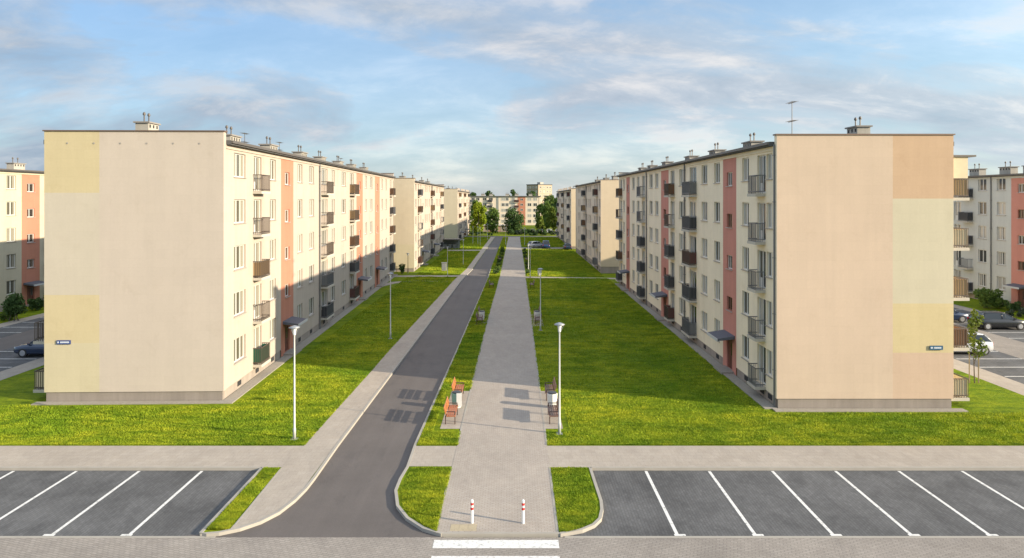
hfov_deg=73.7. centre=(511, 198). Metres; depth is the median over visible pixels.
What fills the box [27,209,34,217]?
window
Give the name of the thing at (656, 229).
window
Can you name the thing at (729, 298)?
window
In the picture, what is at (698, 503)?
parking bay
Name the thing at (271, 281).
window
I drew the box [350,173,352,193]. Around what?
window
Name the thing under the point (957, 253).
window
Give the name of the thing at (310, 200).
window
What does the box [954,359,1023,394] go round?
path
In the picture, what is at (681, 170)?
window
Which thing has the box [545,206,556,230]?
broadleaf tree
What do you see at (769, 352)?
window
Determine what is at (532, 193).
broadleaf tree
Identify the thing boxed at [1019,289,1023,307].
entrance door
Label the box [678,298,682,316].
window
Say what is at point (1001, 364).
parking bay
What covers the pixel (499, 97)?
sky
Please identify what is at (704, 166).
window
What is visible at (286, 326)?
entrance door
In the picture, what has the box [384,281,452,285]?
path
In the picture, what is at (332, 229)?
window
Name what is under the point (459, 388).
park bench
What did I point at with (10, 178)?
window
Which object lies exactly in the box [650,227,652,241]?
window
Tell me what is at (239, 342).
window
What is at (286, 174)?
window
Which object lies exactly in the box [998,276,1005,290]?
window
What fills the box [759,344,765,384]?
balcony door
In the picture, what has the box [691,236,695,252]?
window
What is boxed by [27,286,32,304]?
entrance door
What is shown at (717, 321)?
window
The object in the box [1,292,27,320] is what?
shrub
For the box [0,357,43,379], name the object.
path
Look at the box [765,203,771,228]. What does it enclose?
window
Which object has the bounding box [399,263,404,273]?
shrub
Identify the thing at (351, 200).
window
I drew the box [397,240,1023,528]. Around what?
lawn
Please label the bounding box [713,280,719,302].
window
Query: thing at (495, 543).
crossing stripe
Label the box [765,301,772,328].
window
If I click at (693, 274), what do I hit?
window
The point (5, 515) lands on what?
painted line
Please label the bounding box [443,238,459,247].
waste shelter
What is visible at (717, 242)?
window
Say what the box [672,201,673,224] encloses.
window
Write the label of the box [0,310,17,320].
shrub
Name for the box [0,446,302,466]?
path
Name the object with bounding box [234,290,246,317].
window
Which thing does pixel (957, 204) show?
window
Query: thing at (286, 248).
window
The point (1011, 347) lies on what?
road
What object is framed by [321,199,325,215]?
window
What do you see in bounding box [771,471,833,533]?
painted line
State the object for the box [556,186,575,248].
apartment block
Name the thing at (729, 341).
entrance door
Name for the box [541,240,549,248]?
parked car
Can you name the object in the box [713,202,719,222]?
window
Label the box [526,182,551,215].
tower block
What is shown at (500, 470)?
promenade
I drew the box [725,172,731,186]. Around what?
window
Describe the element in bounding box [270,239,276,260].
window
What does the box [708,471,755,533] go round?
painted line
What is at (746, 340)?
window
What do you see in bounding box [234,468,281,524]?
kerb
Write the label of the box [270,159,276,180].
window
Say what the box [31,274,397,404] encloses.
gravel strip
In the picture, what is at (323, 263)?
window
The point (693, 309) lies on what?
window
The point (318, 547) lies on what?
street
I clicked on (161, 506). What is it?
painted line
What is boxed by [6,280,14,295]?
window
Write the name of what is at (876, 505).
painted line
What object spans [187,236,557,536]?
road
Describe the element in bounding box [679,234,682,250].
window
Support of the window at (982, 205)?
in the apartment block at (990, 214)
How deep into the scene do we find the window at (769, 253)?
37.73 m
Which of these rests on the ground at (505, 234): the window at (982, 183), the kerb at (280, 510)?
the kerb at (280, 510)
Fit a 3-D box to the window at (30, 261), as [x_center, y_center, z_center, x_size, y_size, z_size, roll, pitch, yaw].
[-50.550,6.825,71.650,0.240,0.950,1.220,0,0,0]
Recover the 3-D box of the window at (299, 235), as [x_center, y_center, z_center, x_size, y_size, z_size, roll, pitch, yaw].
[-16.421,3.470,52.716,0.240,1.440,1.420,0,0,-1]
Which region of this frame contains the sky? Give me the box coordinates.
[0,0,1023,197]
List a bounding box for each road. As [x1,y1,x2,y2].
[0,327,41,350]
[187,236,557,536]
[954,323,1023,358]
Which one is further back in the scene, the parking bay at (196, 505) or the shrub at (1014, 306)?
the shrub at (1014, 306)
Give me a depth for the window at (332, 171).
63.83 m
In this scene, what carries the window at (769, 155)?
in the apartment block at (799, 271)
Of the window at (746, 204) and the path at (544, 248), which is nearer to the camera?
the window at (746, 204)
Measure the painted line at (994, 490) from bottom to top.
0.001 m
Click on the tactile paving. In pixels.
(463, 527)
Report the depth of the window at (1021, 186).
69.47 m
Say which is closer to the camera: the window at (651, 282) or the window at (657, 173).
the window at (657, 173)
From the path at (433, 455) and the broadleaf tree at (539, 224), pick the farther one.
the broadleaf tree at (539, 224)
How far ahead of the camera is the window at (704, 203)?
50.39 m
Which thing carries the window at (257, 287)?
in the apartment block at (189, 265)
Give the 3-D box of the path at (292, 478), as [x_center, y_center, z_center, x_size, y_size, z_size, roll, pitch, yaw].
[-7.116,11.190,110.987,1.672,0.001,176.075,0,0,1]
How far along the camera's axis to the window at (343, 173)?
68.46 m
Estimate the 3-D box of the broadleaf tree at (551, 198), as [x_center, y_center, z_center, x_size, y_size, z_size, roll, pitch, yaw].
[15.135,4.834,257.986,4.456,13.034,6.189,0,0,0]
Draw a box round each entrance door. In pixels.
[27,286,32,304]
[285,325,287,351]
[728,340,731,368]
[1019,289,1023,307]
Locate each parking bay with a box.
[0,317,43,371]
[0,471,256,535]
[570,471,1023,535]
[954,308,1023,383]
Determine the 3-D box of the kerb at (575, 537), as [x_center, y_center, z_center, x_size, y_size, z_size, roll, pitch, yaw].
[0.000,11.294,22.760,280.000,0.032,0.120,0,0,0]
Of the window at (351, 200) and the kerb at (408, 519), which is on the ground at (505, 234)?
the kerb at (408, 519)
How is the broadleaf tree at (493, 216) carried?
on the ground at (505, 234)
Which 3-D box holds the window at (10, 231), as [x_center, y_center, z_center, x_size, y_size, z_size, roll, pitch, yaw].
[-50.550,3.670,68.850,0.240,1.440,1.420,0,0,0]
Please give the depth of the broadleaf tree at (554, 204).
249.66 m
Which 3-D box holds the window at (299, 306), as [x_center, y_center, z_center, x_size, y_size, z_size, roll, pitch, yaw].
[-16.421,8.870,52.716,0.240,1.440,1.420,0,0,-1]
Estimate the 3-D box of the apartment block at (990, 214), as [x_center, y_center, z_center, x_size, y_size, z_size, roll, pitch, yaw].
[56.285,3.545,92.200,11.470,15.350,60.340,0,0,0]
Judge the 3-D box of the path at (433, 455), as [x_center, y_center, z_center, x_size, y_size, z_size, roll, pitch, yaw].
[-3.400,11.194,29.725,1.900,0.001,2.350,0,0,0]
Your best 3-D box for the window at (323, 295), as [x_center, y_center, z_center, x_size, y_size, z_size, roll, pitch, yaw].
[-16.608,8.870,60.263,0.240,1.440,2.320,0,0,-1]
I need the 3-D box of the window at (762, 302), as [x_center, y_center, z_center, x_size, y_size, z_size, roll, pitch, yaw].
[14.280,6.695,38.690,0.060,2.130,1.300,0,0,0]
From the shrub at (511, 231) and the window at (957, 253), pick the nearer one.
the window at (957, 253)
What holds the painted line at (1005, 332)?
on the parking bay at (1001, 364)
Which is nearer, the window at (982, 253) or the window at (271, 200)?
the window at (271, 200)
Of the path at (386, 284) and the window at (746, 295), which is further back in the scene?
the path at (386, 284)
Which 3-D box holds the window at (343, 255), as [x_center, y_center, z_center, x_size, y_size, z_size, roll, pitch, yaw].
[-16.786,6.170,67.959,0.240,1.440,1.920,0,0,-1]
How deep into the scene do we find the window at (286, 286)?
49.76 m
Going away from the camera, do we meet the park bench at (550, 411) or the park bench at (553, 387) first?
the park bench at (550, 411)
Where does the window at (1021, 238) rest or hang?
in the apartment block at (990, 214)
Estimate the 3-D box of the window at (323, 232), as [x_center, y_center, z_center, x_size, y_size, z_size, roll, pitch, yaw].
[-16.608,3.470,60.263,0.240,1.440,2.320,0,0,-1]
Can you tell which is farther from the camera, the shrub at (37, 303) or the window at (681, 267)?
the shrub at (37, 303)
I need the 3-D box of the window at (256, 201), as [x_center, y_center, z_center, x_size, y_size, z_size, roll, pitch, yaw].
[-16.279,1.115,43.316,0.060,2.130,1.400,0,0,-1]
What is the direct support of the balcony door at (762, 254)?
in the apartment block at (799, 271)
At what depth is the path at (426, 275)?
99.39 m
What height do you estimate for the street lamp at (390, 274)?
5.300 m
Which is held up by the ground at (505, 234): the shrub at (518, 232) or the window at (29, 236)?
the shrub at (518, 232)
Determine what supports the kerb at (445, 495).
on the ground at (505, 234)
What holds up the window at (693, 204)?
in the apartment block at (799, 271)
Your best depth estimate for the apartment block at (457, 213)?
169.88 m
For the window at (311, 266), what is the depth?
56.23 m
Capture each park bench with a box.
[443,396,457,423]
[451,377,463,393]
[476,313,482,323]
[545,377,556,400]
[547,397,560,423]
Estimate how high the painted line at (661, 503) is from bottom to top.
0.001 m
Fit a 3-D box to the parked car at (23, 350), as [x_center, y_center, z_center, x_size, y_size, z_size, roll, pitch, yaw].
[-33.100,10.457,48.900,4.300,1.459,1.920,0,0,0]
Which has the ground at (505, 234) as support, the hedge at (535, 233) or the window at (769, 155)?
the hedge at (535, 233)
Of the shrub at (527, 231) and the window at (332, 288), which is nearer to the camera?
the window at (332, 288)
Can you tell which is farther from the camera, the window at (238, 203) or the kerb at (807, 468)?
the window at (238, 203)
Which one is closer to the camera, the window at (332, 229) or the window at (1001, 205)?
the window at (332, 229)
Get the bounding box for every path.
[0,313,43,327]
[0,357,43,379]
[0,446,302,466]
[230,237,493,528]
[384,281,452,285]
[395,275,458,276]
[409,446,456,465]
[448,250,479,250]
[522,247,562,248]
[526,277,615,278]
[547,446,1023,466]
[954,304,976,311]
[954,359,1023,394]
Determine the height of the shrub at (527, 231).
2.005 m
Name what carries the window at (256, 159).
in the apartment block at (189, 265)
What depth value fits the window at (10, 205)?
68.99 m
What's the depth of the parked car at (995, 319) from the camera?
58.08 m
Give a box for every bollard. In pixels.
[470,499,473,523]
[522,499,524,523]
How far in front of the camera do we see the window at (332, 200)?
63.83 m
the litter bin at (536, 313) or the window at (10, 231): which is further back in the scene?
the window at (10, 231)
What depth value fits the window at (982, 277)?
75.23 m
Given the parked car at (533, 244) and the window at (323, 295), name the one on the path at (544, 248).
the parked car at (533, 244)
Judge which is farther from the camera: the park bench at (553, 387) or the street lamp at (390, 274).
the street lamp at (390, 274)
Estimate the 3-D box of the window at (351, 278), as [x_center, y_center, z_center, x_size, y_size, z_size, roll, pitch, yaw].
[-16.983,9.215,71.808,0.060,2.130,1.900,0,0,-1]
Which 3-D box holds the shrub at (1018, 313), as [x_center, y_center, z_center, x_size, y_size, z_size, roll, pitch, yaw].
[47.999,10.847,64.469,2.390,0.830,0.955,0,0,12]
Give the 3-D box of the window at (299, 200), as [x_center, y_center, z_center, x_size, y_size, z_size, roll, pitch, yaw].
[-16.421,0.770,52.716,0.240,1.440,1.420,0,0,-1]
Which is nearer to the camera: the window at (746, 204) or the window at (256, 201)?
the window at (746, 204)
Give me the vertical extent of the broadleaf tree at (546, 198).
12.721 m
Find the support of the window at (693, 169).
in the apartment block at (799, 271)
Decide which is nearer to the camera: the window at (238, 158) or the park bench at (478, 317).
the window at (238, 158)
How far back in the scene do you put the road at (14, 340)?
54.22 m
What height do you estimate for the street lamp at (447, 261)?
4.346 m
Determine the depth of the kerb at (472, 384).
38.57 m
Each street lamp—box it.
[289,325,299,440]
[387,272,393,338]
[447,247,447,276]
[538,268,542,330]
[554,322,564,434]
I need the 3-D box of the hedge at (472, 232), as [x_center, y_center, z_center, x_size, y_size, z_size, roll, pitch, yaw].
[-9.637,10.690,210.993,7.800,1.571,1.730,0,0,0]
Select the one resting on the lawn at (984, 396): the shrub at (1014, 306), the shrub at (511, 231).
the shrub at (1014, 306)
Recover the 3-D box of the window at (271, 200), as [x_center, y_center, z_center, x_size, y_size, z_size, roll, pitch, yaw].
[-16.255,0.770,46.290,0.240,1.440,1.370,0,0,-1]
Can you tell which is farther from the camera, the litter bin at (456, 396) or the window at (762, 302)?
the window at (762, 302)
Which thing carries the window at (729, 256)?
in the apartment block at (799, 271)
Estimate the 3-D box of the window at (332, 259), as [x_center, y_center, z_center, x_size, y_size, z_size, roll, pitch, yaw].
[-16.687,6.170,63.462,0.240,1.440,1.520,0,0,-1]
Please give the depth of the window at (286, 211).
49.76 m
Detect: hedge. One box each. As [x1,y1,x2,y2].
[469,231,492,234]
[524,231,552,235]
[973,287,1003,307]
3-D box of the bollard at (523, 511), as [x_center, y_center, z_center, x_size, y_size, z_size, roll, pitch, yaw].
[0.385,10.780,23.530,0.105,0.815,0.105,0,0,0]
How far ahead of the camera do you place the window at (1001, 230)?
72.12 m
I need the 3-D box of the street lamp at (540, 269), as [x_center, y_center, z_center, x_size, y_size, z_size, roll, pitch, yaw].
[2.420,8.550,58.000,0.520,5.300,0.520,0,0,0]
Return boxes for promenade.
[437,237,555,531]
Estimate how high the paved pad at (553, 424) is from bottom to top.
0.001 m
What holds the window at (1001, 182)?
in the apartment block at (990, 214)
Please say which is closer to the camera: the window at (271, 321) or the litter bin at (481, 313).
the window at (271, 321)
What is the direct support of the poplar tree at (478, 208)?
on the ground at (505, 234)
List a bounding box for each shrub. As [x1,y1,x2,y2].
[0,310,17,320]
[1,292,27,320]
[27,297,43,309]
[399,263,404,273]
[506,229,515,234]
[515,229,522,234]
[522,228,531,234]
[1003,300,1023,311]
[1005,309,1023,316]
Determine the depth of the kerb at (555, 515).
25.20 m
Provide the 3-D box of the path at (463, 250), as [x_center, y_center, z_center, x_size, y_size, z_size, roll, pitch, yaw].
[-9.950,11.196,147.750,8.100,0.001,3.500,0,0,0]
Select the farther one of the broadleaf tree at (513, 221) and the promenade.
the broadleaf tree at (513, 221)
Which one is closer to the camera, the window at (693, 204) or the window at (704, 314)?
the window at (704, 314)
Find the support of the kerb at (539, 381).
on the ground at (505, 234)
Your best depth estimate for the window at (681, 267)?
57.54 m
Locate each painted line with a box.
[0,471,76,519]
[52,471,139,533]
[129,471,202,533]
[645,471,677,533]
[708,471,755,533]
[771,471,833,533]
[835,471,910,533]
[898,471,988,533]
[961,471,1023,508]
[988,332,1023,332]
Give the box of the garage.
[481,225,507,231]
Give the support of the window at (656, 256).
in the apartment block at (799, 271)
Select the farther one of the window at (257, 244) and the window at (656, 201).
the window at (656, 201)
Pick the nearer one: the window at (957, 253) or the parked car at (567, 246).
the window at (957, 253)
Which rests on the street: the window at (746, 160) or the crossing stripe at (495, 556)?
the crossing stripe at (495, 556)
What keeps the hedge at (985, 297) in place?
on the lawn at (984, 396)
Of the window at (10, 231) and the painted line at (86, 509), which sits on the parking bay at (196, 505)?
the painted line at (86, 509)
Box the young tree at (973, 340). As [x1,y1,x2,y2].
[967,308,987,382]
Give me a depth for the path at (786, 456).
29.63 m
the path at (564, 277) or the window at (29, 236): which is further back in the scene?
the path at (564, 277)
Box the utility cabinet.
[441,262,446,270]
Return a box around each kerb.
[0,467,261,470]
[0,536,1023,537]
[199,269,472,536]
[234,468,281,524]
[394,269,490,536]
[438,467,452,524]
[442,532,559,536]
[458,277,499,440]
[525,276,546,444]
[549,467,558,531]
[559,467,603,536]
[592,467,1023,470]
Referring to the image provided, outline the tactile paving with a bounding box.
[450,524,476,530]
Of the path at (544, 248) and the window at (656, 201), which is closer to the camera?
the window at (656, 201)
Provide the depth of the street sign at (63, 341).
37.49 m
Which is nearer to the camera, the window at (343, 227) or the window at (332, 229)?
the window at (332, 229)
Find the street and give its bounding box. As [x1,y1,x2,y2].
[0,537,1023,557]
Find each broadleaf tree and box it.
[470,199,479,225]
[485,207,499,232]
[501,207,524,232]
[526,191,540,201]
[534,203,545,222]
[535,216,545,230]
[540,201,550,230]
[542,195,549,207]
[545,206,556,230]
[549,194,553,228]
[551,198,556,219]
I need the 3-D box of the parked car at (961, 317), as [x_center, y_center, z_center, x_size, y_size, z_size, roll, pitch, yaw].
[39.300,10.457,62.400,4.200,1.459,1.920,0,0,0]
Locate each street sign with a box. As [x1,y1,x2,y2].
[56,340,70,343]
[930,346,942,349]
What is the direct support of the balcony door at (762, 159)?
in the apartment block at (799, 271)
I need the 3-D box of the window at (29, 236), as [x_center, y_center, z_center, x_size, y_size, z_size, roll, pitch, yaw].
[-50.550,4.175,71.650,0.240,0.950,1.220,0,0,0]
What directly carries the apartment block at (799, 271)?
on the lawn at (984, 396)
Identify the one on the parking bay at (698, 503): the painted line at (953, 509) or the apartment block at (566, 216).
the painted line at (953, 509)
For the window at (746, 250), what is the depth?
41.59 m
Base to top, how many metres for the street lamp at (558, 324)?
5.300 m
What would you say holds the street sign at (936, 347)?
attached to the apartment block at (799, 271)
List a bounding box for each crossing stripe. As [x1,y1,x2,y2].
[431,556,559,557]
[433,540,558,547]
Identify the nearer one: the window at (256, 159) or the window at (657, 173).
the window at (256, 159)
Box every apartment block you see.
[0,157,43,311]
[33,112,395,401]
[394,172,445,271]
[444,186,470,240]
[470,192,540,224]
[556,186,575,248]
[574,172,618,272]
[615,101,975,407]
[954,161,1023,309]
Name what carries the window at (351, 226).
in the apartment block at (189, 265)
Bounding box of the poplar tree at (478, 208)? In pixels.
[471,202,486,234]
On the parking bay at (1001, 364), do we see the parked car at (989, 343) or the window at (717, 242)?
the parked car at (989, 343)
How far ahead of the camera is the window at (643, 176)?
73.75 m
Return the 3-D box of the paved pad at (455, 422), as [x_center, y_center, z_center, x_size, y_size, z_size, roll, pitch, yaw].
[-2.970,11.192,36.450,1.060,0.001,6.500,0,0,0]
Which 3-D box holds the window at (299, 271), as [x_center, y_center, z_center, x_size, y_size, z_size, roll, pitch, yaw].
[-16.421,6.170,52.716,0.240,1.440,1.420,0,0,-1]
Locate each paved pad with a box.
[440,391,468,428]
[541,391,562,428]
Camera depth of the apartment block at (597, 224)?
105.36 m
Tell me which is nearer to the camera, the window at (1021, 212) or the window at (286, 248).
the window at (286, 248)
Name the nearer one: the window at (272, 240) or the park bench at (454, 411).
the park bench at (454, 411)
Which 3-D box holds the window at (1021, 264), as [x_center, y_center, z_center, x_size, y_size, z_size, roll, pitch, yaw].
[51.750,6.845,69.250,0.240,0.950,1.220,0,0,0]
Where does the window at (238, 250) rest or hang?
in the apartment block at (189, 265)
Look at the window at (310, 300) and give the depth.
56.23 m
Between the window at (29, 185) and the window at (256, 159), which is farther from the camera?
the window at (29, 185)
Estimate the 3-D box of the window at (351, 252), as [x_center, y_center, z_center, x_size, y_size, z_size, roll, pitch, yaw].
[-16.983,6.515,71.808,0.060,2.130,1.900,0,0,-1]
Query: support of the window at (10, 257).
in the apartment block at (21, 229)
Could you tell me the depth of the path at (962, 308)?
69.53 m
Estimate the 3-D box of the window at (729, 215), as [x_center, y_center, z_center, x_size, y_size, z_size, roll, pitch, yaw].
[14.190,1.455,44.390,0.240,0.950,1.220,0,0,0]
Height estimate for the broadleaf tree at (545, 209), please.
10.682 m
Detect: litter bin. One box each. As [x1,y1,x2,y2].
[451,390,461,407]
[479,311,484,319]
[534,311,539,319]
[547,391,556,408]
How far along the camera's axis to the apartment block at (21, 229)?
70.43 m
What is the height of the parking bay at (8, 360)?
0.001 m
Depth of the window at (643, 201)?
73.47 m
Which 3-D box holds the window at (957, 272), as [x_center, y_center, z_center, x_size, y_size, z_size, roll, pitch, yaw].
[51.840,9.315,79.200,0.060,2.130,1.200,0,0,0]
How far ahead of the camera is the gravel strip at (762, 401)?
37.91 m
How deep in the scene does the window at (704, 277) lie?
50.39 m
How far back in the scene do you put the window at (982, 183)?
75.23 m
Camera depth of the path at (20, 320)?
62.69 m
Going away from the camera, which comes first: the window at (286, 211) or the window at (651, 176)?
the window at (286, 211)
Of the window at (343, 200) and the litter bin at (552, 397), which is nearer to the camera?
the litter bin at (552, 397)
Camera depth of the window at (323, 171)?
60.49 m
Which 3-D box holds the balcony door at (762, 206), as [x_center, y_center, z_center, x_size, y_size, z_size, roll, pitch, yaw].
[14.280,1.295,38.690,0.060,2.130,1.300,0,0,0]
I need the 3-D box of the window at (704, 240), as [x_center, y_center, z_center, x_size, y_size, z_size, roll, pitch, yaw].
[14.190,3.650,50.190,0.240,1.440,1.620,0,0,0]
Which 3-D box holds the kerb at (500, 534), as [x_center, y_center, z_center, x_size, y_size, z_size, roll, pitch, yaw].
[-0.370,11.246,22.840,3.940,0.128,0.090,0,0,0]
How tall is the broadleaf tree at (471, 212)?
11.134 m
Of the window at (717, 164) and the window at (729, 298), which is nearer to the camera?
the window at (729, 298)
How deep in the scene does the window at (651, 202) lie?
69.90 m
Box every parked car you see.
[14,337,43,357]
[527,241,541,247]
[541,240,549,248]
[563,243,571,249]
[954,310,968,322]
[954,332,993,354]
[967,310,1023,329]
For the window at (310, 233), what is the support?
in the apartment block at (189, 265)
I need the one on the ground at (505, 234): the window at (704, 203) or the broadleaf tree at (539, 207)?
the broadleaf tree at (539, 207)
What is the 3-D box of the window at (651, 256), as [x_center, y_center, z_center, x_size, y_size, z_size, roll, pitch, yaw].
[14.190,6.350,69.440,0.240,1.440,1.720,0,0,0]
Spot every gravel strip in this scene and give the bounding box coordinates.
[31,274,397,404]
[614,283,967,411]
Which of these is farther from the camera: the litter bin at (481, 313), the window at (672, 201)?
the litter bin at (481, 313)
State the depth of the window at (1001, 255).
72.12 m
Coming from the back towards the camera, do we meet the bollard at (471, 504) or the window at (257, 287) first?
the window at (257, 287)
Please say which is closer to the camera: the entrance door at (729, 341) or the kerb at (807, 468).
the kerb at (807, 468)
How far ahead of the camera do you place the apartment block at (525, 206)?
289.99 m
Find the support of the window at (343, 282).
in the apartment block at (189, 265)
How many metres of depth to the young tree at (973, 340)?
41.28 m
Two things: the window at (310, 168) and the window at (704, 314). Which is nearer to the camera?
the window at (704, 314)
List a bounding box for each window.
[6,228,16,242]
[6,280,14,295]
[7,175,16,189]
[7,202,16,215]
[7,254,16,268]
[27,183,32,191]
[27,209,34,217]
[27,234,35,242]
[27,259,35,268]
[234,153,246,178]
[234,199,246,223]
[234,245,246,270]
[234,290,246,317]
[234,335,246,364]
[254,157,259,188]
[254,199,259,231]
[254,242,259,260]
[254,284,259,318]
[254,326,259,347]
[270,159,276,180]
[270,199,274,220]
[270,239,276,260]
[270,279,276,301]
[270,319,276,341]
[285,172,290,185]
[285,210,289,222]
[285,247,289,260]
[285,284,290,297]
[297,164,302,182]
[297,234,301,253]
[297,269,303,288]
[298,199,303,217]
[298,304,300,317]
[309,166,314,183]
[309,199,314,216]
[309,232,314,249]
[309,265,314,283]
[309,297,314,316]
[321,168,326,184]
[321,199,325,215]
[321,230,326,246]
[321,260,326,275]
[321,290,326,306]
[331,170,335,185]
[331,199,334,214]
[331,228,333,241]
[331,257,335,271]
[331,286,335,302]
[342,172,346,186]
[342,199,344,213]
[342,226,344,240]
[342,253,346,268]
[342,280,346,295]
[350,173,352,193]
[350,199,352,209]
[350,225,352,235]
[350,250,352,261]
[350,276,352,287]
[643,176,644,194]
[643,201,644,220]
[649,174,652,188]
[649,201,652,214]
[649,254,652,268]
[649,280,652,293]
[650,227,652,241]
[654,201,658,215]
[654,229,658,243]
[655,256,658,271]
[656,173,658,187]
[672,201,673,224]
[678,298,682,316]
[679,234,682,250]
[679,266,682,283]
[680,169,682,185]
[680,201,682,218]
[691,167,695,180]
[691,202,695,217]
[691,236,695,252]
[691,270,695,286]
[691,304,695,321]
[700,165,706,184]
[700,202,706,221]
[700,238,706,258]
[701,275,706,295]
[701,311,706,333]
[713,163,719,183]
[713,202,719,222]
[713,241,719,262]
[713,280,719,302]
[716,319,719,341]
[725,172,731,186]
[725,214,731,228]
[725,255,731,270]
[725,296,731,312]
[741,158,748,181]
[741,202,748,226]
[741,247,748,271]
[741,291,748,316]
[741,336,748,362]
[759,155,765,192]
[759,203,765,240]
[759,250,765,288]
[759,297,765,336]
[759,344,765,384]
[765,154,772,179]
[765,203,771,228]
[765,252,772,278]
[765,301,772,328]
[765,350,772,378]
[955,202,960,219]
[955,251,960,265]
[955,269,960,277]
[977,202,985,214]
[977,226,985,238]
[979,179,985,190]
[979,249,985,262]
[979,273,986,287]
[996,179,1005,190]
[996,251,1005,265]
[997,202,1005,215]
[998,227,1005,240]
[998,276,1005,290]
[1017,209,1023,218]
[1017,235,1023,244]
[1019,184,1023,192]
[1019,261,1023,270]
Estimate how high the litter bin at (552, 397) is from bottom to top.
0.840 m
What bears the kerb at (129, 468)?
on the parking bay at (196, 505)
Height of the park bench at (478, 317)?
0.930 m
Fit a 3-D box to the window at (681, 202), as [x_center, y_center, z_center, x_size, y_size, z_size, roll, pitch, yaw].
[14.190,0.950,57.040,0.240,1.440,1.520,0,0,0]
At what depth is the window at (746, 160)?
41.59 m
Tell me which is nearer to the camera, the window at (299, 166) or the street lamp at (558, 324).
the street lamp at (558, 324)
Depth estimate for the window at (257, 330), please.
43.69 m
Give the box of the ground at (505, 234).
[467,216,555,235]
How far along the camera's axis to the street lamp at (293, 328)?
31.71 m

